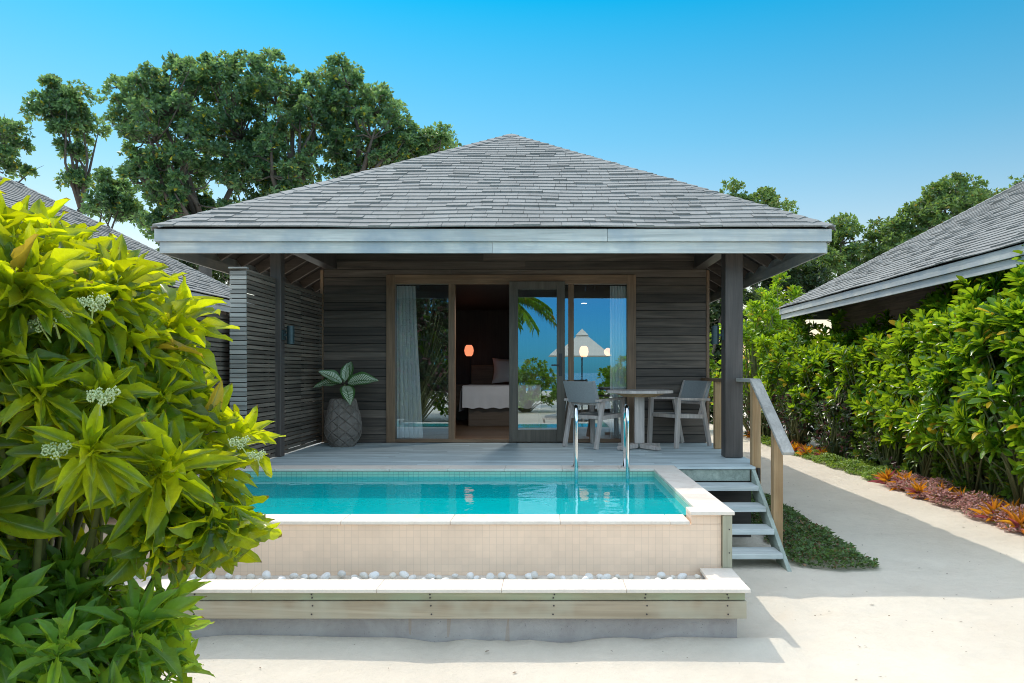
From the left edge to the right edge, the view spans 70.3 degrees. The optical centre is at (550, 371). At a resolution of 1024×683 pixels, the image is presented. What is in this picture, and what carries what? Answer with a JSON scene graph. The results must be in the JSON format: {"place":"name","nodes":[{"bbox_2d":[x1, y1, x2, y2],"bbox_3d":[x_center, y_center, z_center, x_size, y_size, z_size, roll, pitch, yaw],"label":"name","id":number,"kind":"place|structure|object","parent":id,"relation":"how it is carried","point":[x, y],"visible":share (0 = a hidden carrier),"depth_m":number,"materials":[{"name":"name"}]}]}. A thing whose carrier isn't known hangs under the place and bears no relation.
{"place":"outdoors","nodes":[
{"label":"outdoors","id":0,"kind":"place"},
{"bbox_2d":[0,0,1023,365],"label":"sky","id":1,"kind":"structure","parent":0,"point":[856,107],"materials":[{"name":"blue"}]},
{"bbox_2d":[160,384,1023,682],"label":"ground","id":2,"kind":"structure","parent":0,"point":[940,578],"depth_m":4.93,"materials":[{"name":"beige sand"}]},
{"bbox_2d":[0,115,43,181],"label":"broadleaf tree","id":3,"kind":"object","parent":2,"relation":"on","point":[11,142],"visible":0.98,"depth_m":25.11,"materials":[{"name":"green plant"}]},
{"bbox_2d":[17,73,112,212],"bbox_3d":[-17.307,-4.325,25.904,2.737,12.600,2.176,0,0,0],"label":"broadleaf tree","id":4,"kind":"object","parent":2,"relation":"on","point":[63,109],"visible":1,"depth_m":25.58,"materials":[{"name":"green plant"}]},
{"bbox_2d":[0,524,214,682],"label":"shrub","id":5,"kind":"object","parent":2,"relation":"on","point":[73,626],"visible":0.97,"depth_m":2.50,"materials":[{"name":"green plant"}]},
{"bbox_2d":[79,165,153,228],"bbox_3d":[-14.989,-2.523,25.015,1.997,8.992,2.260,0,0,0],"label":"broadleaf tree","id":6,"kind":"object","parent":2,"relation":"on","point":[118,201],"visible":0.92,"depth_m":24.71,"materials":[{"name":"green plant"}]},
{"bbox_2d":[0,176,251,314],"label":"villa","id":7,"kind":"object","parent":2,"relation":"on","point":[198,283],"visible":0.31,"depth_m":14.95,"materials":[{"name":"grey wood"}]},
{"bbox_2d":[53,313,230,546],"bbox_3d":[-3.566,0.619,6.350,0.099,2.462,4.100,0,0,0],"label":"slat fence","id":8,"kind":"object","parent":2,"relation":"on","point":[219,349],"visible":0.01,"depth_m":7.78,"materials":[{"name":"grey wood"}]},
{"bbox_2d":[0,177,285,640],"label":"octopus bush","id":9,"kind":"object","parent":2,"relation":"on","point":[113,403],"visible":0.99,"depth_m":2.41,"materials":[{"name":"green plant"}]},
{"bbox_2d":[94,49,262,276],"bbox_3d":[-11.978,-4.256,24.020,5.056,12.464,4.733,0,0,0],"label":"broadleaf tree","id":10,"kind":"object","parent":2,"relation":"on","point":[174,188],"visible":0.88,"depth_m":23.06,"materials":[{"name":"green plant"}]},
{"bbox_2d":[155,248,229,286],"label":"broadleaf tree","id":11,"kind":"object","parent":2,"relation":"on","point":[223,278],"visible":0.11,"depth_m":26.54,"materials":[{"name":"green plant"}]},
{"bbox_2d":[228,47,346,196],"bbox_3d":[-8.768,-4.444,24.559,3.675,12.846,4.159,0,0,0],"label":"broadleaf tree","id":12,"kind":"object","parent":2,"relation":"on","point":[293,170],"visible":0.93,"depth_m":23.72,"materials":[{"name":"green plant"}]},
{"bbox_2d":[316,51,424,178],"bbox_3d":[-6.318,-4.433,25.499,3.994,12.832,4.052,0,0,0],"label":"broadleaf tree","id":13,"kind":"object","parent":2,"relation":"on","point":[387,146],"visible":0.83,"depth_m":24.54,"materials":[{"name":"green plant"}]},
{"bbox_2d":[81,465,734,575],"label":"swimming pool","id":14,"kind":"structure","parent":2,"relation":"on","point":[695,538],"depth_m":5.30,"materials":[{"name":"beige tile"}]},
{"bbox_2d":[234,477,685,514],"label":"water","id":15,"kind":"structure","parent":14,"relation":"in","point":[465,495],"depth_m":6.41,"materials":[{"name":"teal liquid"}]},
{"bbox_2d":[571,404,629,478],"bbox_3d":[0.527,0.947,7.565,0.614,1.206,0.360,0,0,0],"label":"pool ladder","id":16,"kind":"object","parent":14,"relation":"attached to","point":[626,440],"visible":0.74,"depth_m":7.41,"materials":[{"name":"metal"}]},
{"bbox_2d":[109,568,750,642],"bbox_3d":[-1.143,1.700,5.025,4.915,0.540,0.546,0,0,0],"label":"ledge","id":17,"kind":"object","parent":2,"relation":"on","point":[711,602],"visible":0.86,"depth_m":4.79,"materials":[{"name":"stone"}]},
{"bbox_2d":[206,573,216,578],"bbox_3d":[-2.433,1.473,5.206,0.071,0.052,0.068,0,4,-37],"label":"pebble","id":18,"kind":"object","parent":17,"relation":"on","point":[211,576],"visible":0.83,"depth_m":5.18,"materials":[{"name":"white stone"}]},
{"bbox_2d":[245,574,255,578],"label":"pebble","id":19,"kind":"object","parent":17,"relation":"on","point":[250,576],"visible":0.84,"depth_m":5.20,"materials":[{"name":"white stone"}]},
{"bbox_2d":[262,570,270,578],"bbox_3d":[-2.029,1.459,5.186,0.080,0.052,0.058,23,34,37],"label":"pebble","id":20,"kind":"object","parent":17,"relation":"on","point":[266,574],"visible":0.96,"depth_m":5.17,"materials":[{"name":"white stone"}]},
{"bbox_2d":[289,573,297,578],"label":"pebble","id":21,"kind":"object","parent":17,"relation":"on","point":[293,576],"visible":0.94,"depth_m":5.15,"materials":[{"name":"white stone"}]},
{"bbox_2d":[320,572,330,578],"bbox_3d":[-1.611,1.471,5.194,0.063,0.052,0.065,-21,-2,19],"label":"pebble","id":22,"kind":"object","parent":17,"relation":"on","point":[326,575],"visible":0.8,"depth_m":5.18,"materials":[{"name":"white stone"}]},
{"bbox_2d":[337,570,345,577],"bbox_3d":[-1.501,1.457,5.213,0.083,0.053,0.048,-15,6,39],"label":"pebble","id":23,"kind":"object","parent":17,"relation":"on","point":[341,573],"visible":1,"depth_m":5.19,"materials":[{"name":"white stone"}]},
{"bbox_2d":[359,572,368,578],"bbox_3d":[-1.330,1.460,5.177,0.076,0.048,0.044,24,8,16],"label":"pebble","id":24,"kind":"object","parent":17,"relation":"on","point":[363,575],"visible":0.94,"depth_m":5.16,"materials":[{"name":"white stone"}]},
{"bbox_2d":[369,571,378,578],"bbox_3d":[-1.256,1.456,5.167,0.068,0.055,0.066,-26,36,-36],"label":"pebble","id":25,"kind":"object","parent":17,"relation":"on","point":[374,575],"visible":0.89,"depth_m":5.15,"materials":[{"name":"white stone"}]},
{"bbox_2d":[389,572,395,578],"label":"pebble","id":26,"kind":"object","parent":17,"relation":"on","point":[392,575],"visible":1,"depth_m":5.15,"materials":[{"name":"stone"}]},
{"bbox_2d":[399,571,408,577],"bbox_3d":[-1.045,1.454,5.186,0.080,0.045,0.054,13,8,28],"label":"pebble","id":27,"kind":"object","parent":17,"relation":"on","point":[403,574],"visible":1,"depth_m":5.17,"materials":[{"name":"white stone"}]},
{"bbox_2d":[425,573,435,578],"bbox_3d":[-0.856,1.472,5.179,0.081,0.053,0.059,-5,-10,24],"label":"pebble","id":28,"kind":"object","parent":17,"relation":"on","point":[429,576],"visible":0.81,"depth_m":5.16,"materials":[{"name":"white stone"}]},
{"bbox_2d":[467,572,473,578],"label":"pebble","id":29,"kind":"object","parent":17,"relation":"on","point":[470,575],"visible":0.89,"depth_m":5.15,"materials":[{"name":"white stone"}]},
{"bbox_2d":[485,573,494,578],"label":"pebble","id":30,"kind":"object","parent":17,"relation":"on","point":[490,576],"visible":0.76,"depth_m":5.18,"materials":[{"name":"white stone"}]},
{"bbox_2d":[498,572,505,578],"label":"pebble","id":31,"kind":"object","parent":17,"relation":"on","point":[501,575],"visible":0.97,"depth_m":5.20,"materials":[{"name":"white stone"}]},
{"bbox_2d":[531,571,537,577],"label":"pebble","id":32,"kind":"object","parent":17,"relation":"on","point":[534,574],"visible":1,"depth_m":5.19,"materials":[{"name":"white stone"}]},
{"bbox_2d":[547,573,555,578],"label":"pebble","id":33,"kind":"object","parent":17,"relation":"on","point":[550,575],"visible":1,"depth_m":5.19,"materials":[{"name":"stone"}]},
{"bbox_2d":[601,574,610,578],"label":"pebble","id":34,"kind":"object","parent":17,"relation":"on","point":[606,576],"visible":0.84,"depth_m":5.19,"materials":[{"name":"white stone"}]},
{"bbox_2d":[657,572,665,578],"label":"pebble","id":35,"kind":"object","parent":17,"relation":"on","point":[661,575],"visible":0.84,"depth_m":5.19,"materials":[{"name":"white stone"}]},
{"bbox_2d":[677,573,686,578],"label":"pebble","id":36,"kind":"object","parent":17,"relation":"on","point":[682,576],"visible":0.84,"depth_m":5.20,"materials":[{"name":"white stone"}]},
{"bbox_2d":[399,121,462,159],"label":"broadleaf tree","id":37,"kind":"object","parent":2,"relation":"on","point":[439,138],"visible":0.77,"depth_m":25.44,"materials":[{"name":"green plant"}]},
{"bbox_2d":[150,134,835,457],"bbox_3d":[-0.625,-0.979,13.000,7.549,5.638,10.379,0,0,0],"label":"villa","id":38,"kind":"object","parent":2,"relation":"on","point":[513,248],"visible":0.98,"depth_m":10.29,"materials":[{"name":"grey wood"}]},
{"bbox_2d":[281,326,294,343],"bbox_3d":[-3.120,-0.430,8.645,0.137,0.220,0.090,0,0,0],"label":"wall lamp","id":39,"kind":"object","parent":38,"relation":"attached to","point":[290,334],"visible":1,"depth_m":8.61,"materials":[{"name":"grey metal"}]},
{"bbox_2d":[397,286,422,437],"bbox_3d":[-2.027,-0.135,10.475,0.375,2.190,0.052,0,0,0],"label":"curtain","id":40,"kind":"object","parent":38,"relation":"hanging from","point":[409,417],"visible":1,"depth_m":10.48,"materials":[{"name":"white fabric"}]},
{"bbox_2d":[442,384,467,419],"bbox_3d":[-1.980,0.652,15.300,0.560,0.734,0.440,0,0,0],"label":"bedside table","id":41,"kind":"object","parent":38,"relation":"on","point":[462,415],"visible":0.58,"depth_m":15.10,"materials":[{"name":"brown wood"}]},
{"bbox_2d":[464,345,473,384],"bbox_3d":[-1.698,-0.131,15.150,0.197,0.828,0.194,0,0,0],"label":"bedside lamp","id":42,"kind":"object","parent":41,"relation":"on","point":[468,350],"visible":1,"depth_m":15.09,"materials":[{"name":"orange fabric"}]},
{"bbox_2d":[386,275,635,442],"bbox_3d":[-0.560,-0.179,10.408,3.560,2.394,0.145,0,0,0],"label":"window frame","id":43,"kind":"structure","parent":38,"relation":"in","point":[392,281],"depth_m":10.34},
{"bbox_2d":[459,365,567,425],"bbox_3d":[-0.650,0.445,14.489,2.100,1.149,2.342,0,0,0],"label":"bed","id":44,"kind":"object","parent":38,"relation":"on","point":[484,399],"visible":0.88,"depth_m":13.42,"materials":[{"name":"white fabric"}]},
{"bbox_2d":[492,358,529,382],"bbox_3d":[-0.830,-0.010,15.300,0.800,0.560,0.200,0,-18,0],"label":"pillow","id":45,"kind":"object","parent":44,"relation":"on","point":[501,370],"visible":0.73,"depth_m":15.23,"materials":[{"name":"white fabric"}]},
{"bbox_2d":[509,281,564,441],"bbox_3d":[-0.190,-0.136,10.283,0.790,2.277,0.094,0,0,0],"label":"door","id":46,"kind":"structure","parent":38,"relation":"in","point":[515,435],"depth_m":10.29,"materials":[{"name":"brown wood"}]},
{"bbox_2d":[578,384,599,419],"bbox_3d":[0.750,0.652,15.300,0.560,0.734,0.440,0,0,0],"label":"bedside table","id":47,"kind":"object","parent":38,"relation":"on","point":[583,408],"visible":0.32,"depth_m":15.10,"materials":[{"name":"white wood"}]},
{"bbox_2d":[579,346,588,380],"bbox_3d":[0.702,-0.121,15.150,0.197,0.808,0.194,0,0,0],"label":"bedside lamp","id":48,"kind":"object","parent":47,"relation":"on","point":[583,351],"visible":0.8,"depth_m":15.09,"materials":[{"name":"white fabric"}]},
{"bbox_2d":[604,348,609,355],"bbox_3d":[1.200,-0.820,15.100,0.170,1.010,0.167,0,0,0],"label":"globe lamp","id":49,"kind":"object","parent":38,"relation":"hanging from","point":[606,351],"visible":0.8,"depth_m":15.04,"materials":[{"name":"white glass"}]},
{"bbox_2d":[610,286,625,437],"bbox_3d":[0.980,-0.135,10.475,0.240,2.190,0.052,0,0,0],"label":"curtain","id":50,"kind":"object","parent":38,"relation":"hanging from","point":[617,337],"visible":0.91,"depth_m":10.47,"materials":[{"name":"white fabric"}]},
{"bbox_2d":[712,326,723,343],"bbox_3d":[1.986,-0.430,8.625,0.137,0.220,0.090,0,0,0],"label":"wall lamp","id":51,"kind":"object","parent":38,"relation":"attached to","point":[715,334],"visible":1,"depth_m":8.59,"materials":[{"name":"grey metal"}]},
{"bbox_2d":[270,443,759,536],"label":"deck","id":52,"kind":"structure","parent":2,"relation":"on","point":[699,462],"depth_m":8.57,"materials":[{"name":"grey wood"}]},
{"bbox_2d":[228,267,321,457],"bbox_3d":[-3.345,0.252,9.395,0.200,2.733,3.290,0,0,0],"label":"slat screen","id":53,"kind":"object","parent":52,"relation":"attached to","point":[251,350],"visible":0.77,"depth_m":8.50,"materials":[{"name":"grey wood"}]},
{"bbox_2d":[324,398,361,446],"bbox_3d":[-2.817,0.697,9.860,0.506,0.647,0.506,0,0,0],"label":"plant pot","id":54,"kind":"object","parent":52,"relation":"on","point":[343,425],"visible":0.93,"depth_m":9.68,"materials":[{"name":"ceramic"}]},
{"bbox_2d":[313,362,378,404],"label":"variegated plant","id":55,"kind":"object","parent":54,"relation":"in","point":[332,377],"visible":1,"depth_m":9.78,"materials":[{"name":"green plant"}]},
{"bbox_2d":[562,381,625,449],"bbox_3d":[0.582,0.575,9.818,0.598,0.897,0.712,0,0,42],"label":"patio armchair","id":56,"kind":"object","parent":52,"relation":"on","point":[581,392],"visible":0.95,"depth_m":9.65,"materials":[{"name":"grey wood"}]},
{"bbox_2d":[606,389,672,450],"bbox_3d":[1.166,0.630,9.530,0.841,0.761,0.841,0,0,0],"label":"patio table","id":57,"kind":"object","parent":52,"relation":"on","point":[638,395],"visible":0.98,"depth_m":9.47,"materials":[{"name":"grey wood"}]},
{"bbox_2d":[647,380,711,448],"bbox_3d":[1.787,0.575,9.961,0.712,0.897,0.598,0,0,-33],"label":"patio armchair","id":58,"kind":"object","parent":52,"relation":"on","point":[697,392],"visible":0.91,"depth_m":9.94,"materials":[{"name":"grey wood"}]},
{"bbox_2d":[701,378,720,448],"bbox_3d":[2.208,0.556,9.533,0.135,0.924,1.595,0,0,0],"label":"railing","id":59,"kind":"object","parent":52,"relation":"on","point":[716,413],"visible":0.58,"depth_m":9.50,"materials":[{"name":"brown wood"}]},
{"bbox_2d":[736,378,794,544],"bbox_3d":[2.232,0.906,7.654,0.116,1.648,1.722,0,0,0],"label":"handrail","id":60,"kind":"object","parent":52,"relation":"attached to","point":[781,445],"visible":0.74,"depth_m":7.19,"materials":[{"name":"brown wood"}]},
{"bbox_2d":[709,332,720,397],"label":"hedge shrub","id":61,"kind":"object","parent":2,"relation":"on","point":[713,366],"visible":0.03,"depth_m":22.11,"materials":[{"name":"green plant"}]},
{"bbox_2d":[709,289,750,423],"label":"shrub","id":62,"kind":"object","parent":2,"relation":"on","point":[715,314],"visible":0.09,"depth_m":25.44,"materials":[{"name":"green plant"}]},
{"bbox_2d":[696,469,791,571],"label":"stairs","id":63,"kind":"structure","parent":2,"relation":"on","point":[775,550],"depth_m":7.15,"materials":[{"name":"grey wood"}]},
{"bbox_2d":[710,287,789,431],"bbox_3d":[5.465,-0.185,19.496,2.558,4.136,2.508,0,0,0],"label":"hedge shrub","id":64,"kind":"object","parent":2,"relation":"on","point":[751,331],"visible":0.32,"depth_m":19.16,"materials":[{"name":"green plant"}]},
{"bbox_2d":[719,177,798,357],"bbox_3d":[8.356,-2.934,30.054,3.694,9.813,3.211,0,0,17],"label":"broadleaf tree","id":65,"kind":"object","parent":2,"relation":"on","point":[769,197],"visible":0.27,"depth_m":29.13,"materials":[{"name":"green plant"}]},
{"bbox_2d":[743,383,785,436],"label":"undergrowth plant","id":66,"kind":"object","parent":2,"relation":"on","point":[765,429],"visible":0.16,"depth_m":18.23,"materials":[{"name":"green plant"}]},
{"bbox_2d":[761,434,770,445],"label":"ground cover","id":67,"kind":"object","parent":2,"relation":"on","point":[766,439],"visible":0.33,"depth_m":17.68,"materials":[{"name":"green plant"}]},
{"bbox_2d":[743,272,805,428],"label":"hedge shrub","id":68,"kind":"object","parent":2,"relation":"on","point":[792,293],"visible":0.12,"depth_m":20.95,"materials":[{"name":"green plant"}]},
{"bbox_2d":[743,259,834,304],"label":"broadleaf tree","id":69,"kind":"object","parent":2,"relation":"on","point":[809,275],"visible":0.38,"depth_m":23.78,"materials":[{"name":"green plant"}]},
{"bbox_2d":[752,300,834,441],"bbox_3d":[5.904,0.037,17.588,2.282,3.693,2.453,0,0,0],"label":"hedge shrub","id":70,"kind":"object","parent":2,"relation":"on","point":[772,370],"visible":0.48,"depth_m":17.24,"materials":[{"name":"green plant"}]},
{"bbox_2d":[791,443,800,451],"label":"spiky plant","id":71,"kind":"object","parent":2,"relation":"on","point":[795,448],"visible":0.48,"depth_m":15.46,"materials":[{"name":"orange plant"}]},
{"bbox_2d":[772,379,823,445],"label":"undergrowth plant","id":72,"kind":"object","parent":2,"relation":"on","point":[798,432],"visible":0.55,"depth_m":16.02,"materials":[{"name":"green plant"}]},
{"bbox_2d":[796,445,811,455],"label":"spiky plant","id":73,"kind":"object","parent":2,"relation":"on","point":[804,450],"visible":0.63,"depth_m":14.80,"materials":[{"name":"orange plant"}]},
{"bbox_2d":[751,491,878,568],"bbox_3d":[2.688,1.716,8.379,0.912,0.247,3.725,0,0,0],"label":"ground cover","id":74,"kind":"object","parent":2,"relation":"on","point":[846,552],"visible":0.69,"depth_m":7.23,"materials":[{"name":"green plant"}]},
{"bbox_2d":[810,447,826,454],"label":"spiky plant","id":75,"kind":"object","parent":2,"relation":"on","point":[822,450],"visible":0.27,"depth_m":14.50,"materials":[{"name":"orange plant"}]},
{"bbox_2d":[784,309,865,449],"bbox_3d":[6.117,0.262,15.860,1.992,3.241,2.464,0,0,0],"label":"hedge shrub","id":76,"kind":"object","parent":2,"relation":"on","point":[813,357],"visible":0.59,"depth_m":15.73,"materials":[{"name":"green plant"}]},
{"bbox_2d":[807,381,859,460],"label":"undergrowth plant","id":77,"kind":"object","parent":2,"relation":"on","point":[838,443],"visible":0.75,"depth_m":14.24,"materials":[{"name":"green plant"}]},
{"bbox_2d":[787,212,889,300],"bbox_3d":[10.773,-2.013,26.946,4.217,7.987,3.896,0,0,0],"label":"broadleaf tree","id":78,"kind":"object","parent":2,"relation":"on","point":[837,257],"visible":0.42,"depth_m":26.07,"materials":[{"name":"green plant"}]},
{"bbox_2d":[794,445,914,479],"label":"ground cover","id":79,"kind":"object","parent":2,"relation":"on","point":[862,465],"visible":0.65,"depth_m":13.02,"materials":[{"name":"green plant"}]},
{"bbox_2d":[821,309,895,457],"bbox_3d":[6.332,0.335,14.277,2.014,3.101,2.475,0,0,0],"label":"hedge shrub","id":80,"kind":"object","parent":2,"relation":"on","point":[857,357],"visible":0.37,"depth_m":14.15,"materials":[{"name":"green plant"}]},
{"bbox_2d":[845,420,884,466],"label":"undergrowth plant","id":81,"kind":"object","parent":2,"relation":"on","point":[856,453],"visible":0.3,"depth_m":13.42,"materials":[{"name":"green plant"}]},
{"bbox_2d":[867,468,895,483],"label":"spiky plant","id":82,"kind":"object","parent":2,"relation":"on","point":[882,478],"visible":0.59,"depth_m":11.24,"materials":[{"name":"orange plant"}]},
{"bbox_2d":[858,393,916,470],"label":"undergrowth plant","id":83,"kind":"object","parent":2,"relation":"on","point":[892,458],"visible":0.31,"depth_m":12.56,"materials":[{"name":"green plant"}]},
{"bbox_2d":[850,293,940,474],"bbox_3d":[6.351,0.249,12.811,2.057,3.275,2.574,0,0,0],"label":"hedge shrub","id":84,"kind":"object","parent":2,"relation":"on","point":[867,402],"visible":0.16,"depth_m":12.83,"materials":[{"name":"green plant"}]},
{"bbox_2d":[887,471,912,489],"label":"spiky plant","id":85,"kind":"object","parent":2,"relation":"on","point":[901,475],"visible":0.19,"depth_m":11.03,"materials":[{"name":"orange plant"}]},
{"bbox_2d":[778,181,1023,481],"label":"villa","id":86,"kind":"object","parent":2,"relation":"on","point":[896,281],"visible":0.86,"depth_m":12.98,"materials":[{"name":"grey wood"}]},
{"bbox_2d":[888,472,917,490],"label":"spiky plant","id":87,"kind":"object","parent":2,"relation":"on","point":[905,477],"visible":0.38,"depth_m":10.79,"materials":[{"name":"orange plant"}]},
{"bbox_2d":[867,275,963,477],"bbox_3d":[6.222,0.170,11.387,1.948,3.429,2.583,0,0,0],"label":"hedge shrub","id":88,"kind":"object","parent":2,"relation":"on","point":[900,343],"visible":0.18,"depth_m":11.56,"materials":[{"name":"green plant"}]},
{"bbox_2d":[904,480,929,498],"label":"spiky plant","id":89,"kind":"object","parent":2,"relation":"on","point":[916,488],"visible":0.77,"depth_m":10.13,"materials":[{"name":"orange plant"}]},
{"bbox_2d":[898,429,950,478],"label":"undergrowth plant","id":90,"kind":"object","parent":2,"relation":"on","point":[925,462],"visible":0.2,"depth_m":11.21,"materials":[{"name":"green plant"}]},
{"bbox_2d":[862,171,1000,251],"bbox_3d":[13.883,-2.589,25.880,4.964,9.139,3.847,0,0,0],"label":"broadleaf tree","id":91,"kind":"object","parent":2,"relation":"on","point":[943,195],"visible":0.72,"depth_m":25.25,"materials":[{"name":"green plant"}]},
{"bbox_2d":[884,470,989,507],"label":"ground cover","id":92,"kind":"object","parent":2,"relation":"on","point":[942,494],"visible":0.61,"depth_m":10.04,"materials":[{"name":"purple plant"}]},
{"bbox_2d":[924,483,952,503],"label":"spiky plant","id":93,"kind":"object","parent":2,"relation":"on","point":[943,487],"visible":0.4,"depth_m":9.73,"materials":[{"name":"orange plant"}]},
{"bbox_2d":[897,261,1017,492],"bbox_3d":[5.966,0.119,9.985,1.791,3.526,2.580,0,0,0],"label":"hedge shrub","id":94,"kind":"object","parent":2,"relation":"on","point":[933,378],"visible":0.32,"depth_m":9.89,"materials":[{"name":"green plant"}]},
{"bbox_2d":[951,486,975,500],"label":"spiky plant","id":95,"kind":"object","parent":2,"relation":"on","point":[957,490],"visible":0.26,"depth_m":9.52,"materials":[{"name":"orange plant"}]},
{"bbox_2d":[930,439,1002,483],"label":"undergrowth plant","id":96,"kind":"object","parent":2,"relation":"on","point":[939,474],"visible":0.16,"depth_m":10.60,"materials":[{"name":"green plant"}]},
{"bbox_2d":[950,452,1016,502],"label":"undergrowth plant","id":97,"kind":"object","parent":2,"relation":"on","point":[995,488],"visible":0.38,"depth_m":9.49,"materials":[{"name":"green plant"}]},
{"bbox_2d":[944,245,1023,506],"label":"hedge shrub","id":98,"kind":"object","parent":2,"relation":"on","point":[985,391],"visible":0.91,"depth_m":8.67,"materials":[{"name":"green plant"}]},
{"bbox_2d":[948,490,1023,531],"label":"ground cover","id":99,"kind":"object","parent":2,"relation":"on","point":[966,504],"visible":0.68,"depth_m":8.75,"materials":[{"name":"purple plant"}]},
{"bbox_2d":[968,497,1008,521],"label":"spiky plant","id":100,"kind":"object","parent":2,"relation":"on","point":[994,506],"visible":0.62,"depth_m":8.45,"materials":[{"name":"orange plant"}]},
{"bbox_2d":[976,493,1005,507],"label":"spiky plant","id":101,"kind":"object","parent":2,"relation":"on","point":[992,497],"visible":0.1,"depth_m":9.17,"materials":[{"name":"orange plant"}]},
{"bbox_2d":[988,174,1023,194],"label":"broadleaf tree","id":102,"kind":"object","parent":2,"relation":"on","point":[1015,181],"visible":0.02,"depth_m":27.58,"materials":[{"name":"green plant"}]},
{"bbox_2d":[997,498,1019,508],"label":"spiky plant","id":103,"kind":"object","parent":2,"relation":"on","point":[1017,503],"visible":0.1,"depth_m":8.64,"materials":[{"name":"orange plant"}]},
{"bbox_2d":[998,296,1023,484],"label":"hedge shrub","id":104,"kind":"object","parent":2,"relation":"on","point":[1015,419],"visible":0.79,"depth_m":8.18,"materials":[{"name":"green plant"}]},
{"bbox_2d":[1000,507,1023,533],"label":"spiky plant","id":105,"kind":"object","parent":2,"relation":"on","point":[1014,521],"visible":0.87,"depth_m":7.93,"materials":[{"name":"orange plant"}]},
{"bbox_2d":[1001,504,1023,523],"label":"spiky plant","id":106,"kind":"object","parent":2,"relation":"on","point":[1010,512],"visible":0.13,"depth_m":8.23,"materials":[{"name":"orange plant"}]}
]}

